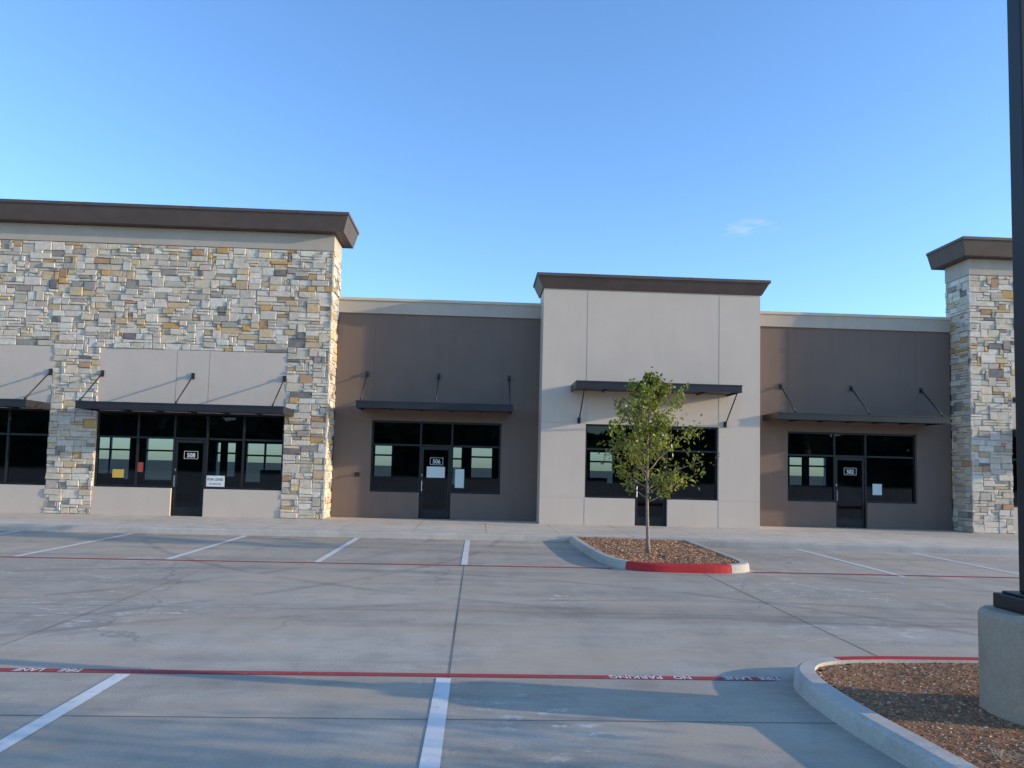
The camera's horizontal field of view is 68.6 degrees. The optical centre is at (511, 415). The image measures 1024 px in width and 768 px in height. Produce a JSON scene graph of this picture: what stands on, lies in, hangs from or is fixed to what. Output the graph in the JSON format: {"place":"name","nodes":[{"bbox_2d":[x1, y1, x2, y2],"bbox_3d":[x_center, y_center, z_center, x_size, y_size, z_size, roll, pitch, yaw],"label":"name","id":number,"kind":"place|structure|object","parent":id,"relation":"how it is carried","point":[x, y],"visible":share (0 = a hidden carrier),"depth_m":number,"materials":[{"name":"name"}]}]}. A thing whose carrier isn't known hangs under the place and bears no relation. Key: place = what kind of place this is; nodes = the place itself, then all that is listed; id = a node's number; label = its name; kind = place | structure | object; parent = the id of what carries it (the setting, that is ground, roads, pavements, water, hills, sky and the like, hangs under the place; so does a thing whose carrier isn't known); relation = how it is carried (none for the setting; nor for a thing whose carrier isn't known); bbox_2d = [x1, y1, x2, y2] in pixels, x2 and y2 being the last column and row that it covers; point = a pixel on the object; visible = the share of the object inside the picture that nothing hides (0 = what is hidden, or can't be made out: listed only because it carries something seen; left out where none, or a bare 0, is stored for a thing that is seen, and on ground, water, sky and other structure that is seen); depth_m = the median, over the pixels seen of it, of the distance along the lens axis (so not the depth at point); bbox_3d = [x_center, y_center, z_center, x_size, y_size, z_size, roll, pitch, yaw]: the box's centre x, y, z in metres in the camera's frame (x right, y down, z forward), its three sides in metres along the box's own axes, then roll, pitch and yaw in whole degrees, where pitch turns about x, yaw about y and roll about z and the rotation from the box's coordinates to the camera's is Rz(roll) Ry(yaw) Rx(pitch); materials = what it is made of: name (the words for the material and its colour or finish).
{"place":"outdoors","nodes":[
{"label":"outdoors","id":0,"kind":"place"},
{"bbox_2d":[0,0,1011,469],"label":"sky","id":1,"kind":"structure","parent":0,"point":[819,150],"materials":[{"name":"blue"}]},
{"bbox_2d":[0,369,1015,435],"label":"awnings","id":2,"kind":"object","parent":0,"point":[618,386],"visible":0.94,"depth_m":21.98,"materials":[{"name":"brown metal"}]},
{"bbox_2d":[26,371,941,423],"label":"awning rods","id":3,"kind":"object","parent":2,"relation":"attached to","point":[34,388],"visible":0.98,"depth_m":22.12,"materials":[{"name":"brown metal"}]},
{"bbox_2d":[0,512,1017,548],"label":"sidewalk","id":4,"kind":"structure","parent":0,"point":[869,536],"depth_m":20.27,"materials":[{"name":"concrete"}]},
{"bbox_2d":[0,288,1017,533],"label":"light stucco walls","id":5,"kind":"structure","parent":4,"relation":"on","point":[628,336],"depth_m":22.49,"materials":[{"name":"beige paint"}]},
{"bbox_2d":[175,294,759,527],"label":"stucco reveals","id":6,"kind":"object","parent":5,"relation":"attached to","point":[586,402],"visible":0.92,"depth_m":22.51,"materials":[{"name":"beige paint"}]},
{"bbox_2d":[0,222,1012,332],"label":"stucco band","id":7,"kind":"object","parent":5,"relation":"attached to","point":[185,237],"visible":0.76,"depth_m":23.32,"materials":[{"name":"beige paint"}]},
{"bbox_2d":[0,199,358,248],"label":"cornice","id":8,"kind":"structure","parent":7,"relation":"attached to","point":[341,227],"depth_m":21.98,"materials":[{"name":"brown metal"}]},
{"bbox_2d":[339,297,950,319],"bbox_3d":[4.059,-3.390,23.888,90.000,0.090,0.400,2,-4,-2],"label":"parapet coping","id":9,"kind":"object","parent":7,"relation":"attached to","point":[539,304],"visible":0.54,"depth_m":23.54,"materials":[{"name":"beige metal"}]},
{"bbox_2d":[926,236,1011,269],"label":"cornice","id":10,"kind":"structure","parent":7,"relation":"attached to","point":[956,251],"depth_m":23.09,"materials":[{"name":"paint"}]},
{"bbox_2d":[0,240,1014,533],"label":"stone veneer","id":11,"kind":"object","parent":5,"relation":"attached to","point":[986,450],"visible":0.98,"depth_m":22.19,"materials":[{"name":"beige stone"}]},
{"bbox_2d":[0,239,1014,533],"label":"substrate wall","id":12,"kind":"structure","parent":5,"relation":"attached to","point":[326,363],"depth_m":22.21,"materials":[{"name":"beige stone"}]},
{"bbox_2d":[533,272,770,297],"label":"cornice","id":13,"kind":"structure","parent":5,"relation":"attached to","point":[543,280],"depth_m":22.69,"materials":[{"name":"brown metal"}]},
{"bbox_2d":[8,513,1009,546],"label":"sidewalk joints","id":14,"kind":"object","parent":4,"relation":"on","point":[494,527],"visible":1,"depth_m":20.38,"materials":[{"name":"grey concrete"}]},
{"bbox_2d":[178,312,953,529],"bbox_3d":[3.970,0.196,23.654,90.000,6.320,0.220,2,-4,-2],"label":"brown stucco walls","id":15,"kind":"structure","parent":4,"relation":"on","point":[883,372],"depth_m":23.52,"materials":[{"name":"brown paint"}]},
{"bbox_2d":[0,408,1017,527],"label":"window frames","id":16,"kind":"structure","parent":15,"relation":"attached to","point":[437,514],"depth_m":22.58,"materials":[{"name":"black metal"}]},
{"bbox_2d":[112,469,123,477],"bbox_3d":[-11.473,1.672,21.873,0.320,0.240,0.005,2,-4,-2],"label":"yellow notice","id":17,"kind":"object","parent":16,"relation":"attached to","point":[117,473],"visible":1,"depth_m":21.87,"materials":[{"name":"orange"}]},
{"bbox_2d":[137,462,142,471],"bbox_3d":[-10.854,1.490,21.913,0.170,0.280,0.005,2,-4,-2],"label":"red notice","id":18,"kind":"object","parent":16,"relation":"attached to","point":[140,467],"visible":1,"depth_m":21.91,"materials":[{"name":"red paper"}]},
{"bbox_2d":[206,476,224,486],"bbox_3d":[-8.685,1.909,21.984,0.530,0.320,0.006,2,-4,-2],"label":"for lease sign","id":19,"kind":"object","parent":16,"relation":"attached to","point":[208,481],"visible":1,"depth_m":21.98,"materials":[{"name":"white paper"}]},
{"bbox_2d":[173,469,837,500],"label":"door handles","id":20,"kind":"object","parent":16,"relation":"attached to","point":[421,486],"depth_m":23.15,"materials":[{"name":"silver metal"}]},
{"bbox_2d":[0,410,1017,519],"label":"window glass","id":21,"kind":"object","parent":16,"relation":"in","point":[397,468],"visible":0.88,"depth_m":22.64,"materials":[{"name":"black glass"}]},
{"bbox_2d":[426,466,881,494],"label":"window posters","id":22,"kind":"object","parent":21,"relation":"attached to","point":[435,472],"depth_m":23.29},
{"bbox_2d":[372,322,916,433],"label":"brown stucco reveals","id":23,"kind":"object","parent":15,"relation":"attached to","point":[787,368],"visible":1,"depth_m":23.87,"materials":[{"name":"brown paint"}]},
{"bbox_2d":[329,508,953,529],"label":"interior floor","id":24,"kind":"structure","parent":4,"relation":"on","point":[848,527],"depth_m":23.89,"materials":[{"name":"grey"}]},
{"bbox_2d":[0,530,1018,767],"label":"parking lot pavement","id":25,"kind":"structure","parent":0,"point":[392,628],"depth_m":7.58,"materials":[{"name":"concrete"}]},
{"bbox_2d":[1,537,997,722],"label":"pavement joints","id":26,"kind":"object","parent":25,"relation":"on","point":[453,645],"visible":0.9,"depth_m":8.01,"materials":[{"name":"grey concrete"}]},
{"bbox_2d":[0,531,1018,767],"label":"road markings","id":27,"kind":"object","parent":25,"relation":"on","point":[431,753],"visible":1,"depth_m":6.35,"materials":[{"name":"white paint"}]},
{"bbox_2d":[0,524,1018,555],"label":"street kerb","id":28,"kind":"structure","parent":25,"relation":"on","point":[489,536],"depth_m":18.16,"materials":[{"name":"concrete"}]},
{"bbox_2d":[569,536,749,573],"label":"landscape island","id":29,"kind":"structure","parent":25,"relation":"on","point":[677,556],"depth_m":14.76,"materials":[{"name":"concrete"}]},
{"bbox_2d":[597,366,719,552],"bbox_3d":[2.924,0.909,15.575,2.429,3.812,2.115,2,-4,-2],"label":"young tree","id":30,"kind":"object","parent":29,"relation":"on","point":[648,390],"visible":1,"depth_m":15.31,"materials":[{"name":"green plant"}]},
{"bbox_2d":[793,656,1023,767],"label":"landscape island","id":31,"kind":"structure","parent":25,"relation":"on","point":[917,712],"depth_m":5.47,"materials":[{"name":"concrete"}]},
{"bbox_2d":[978,0,1023,725],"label":"street lamp","id":32,"kind":"object","parent":31,"relation":"on","point":[1001,650],"visible":0.94,"depth_m":5.57,"materials":[{"name":"metal"}]}
]}

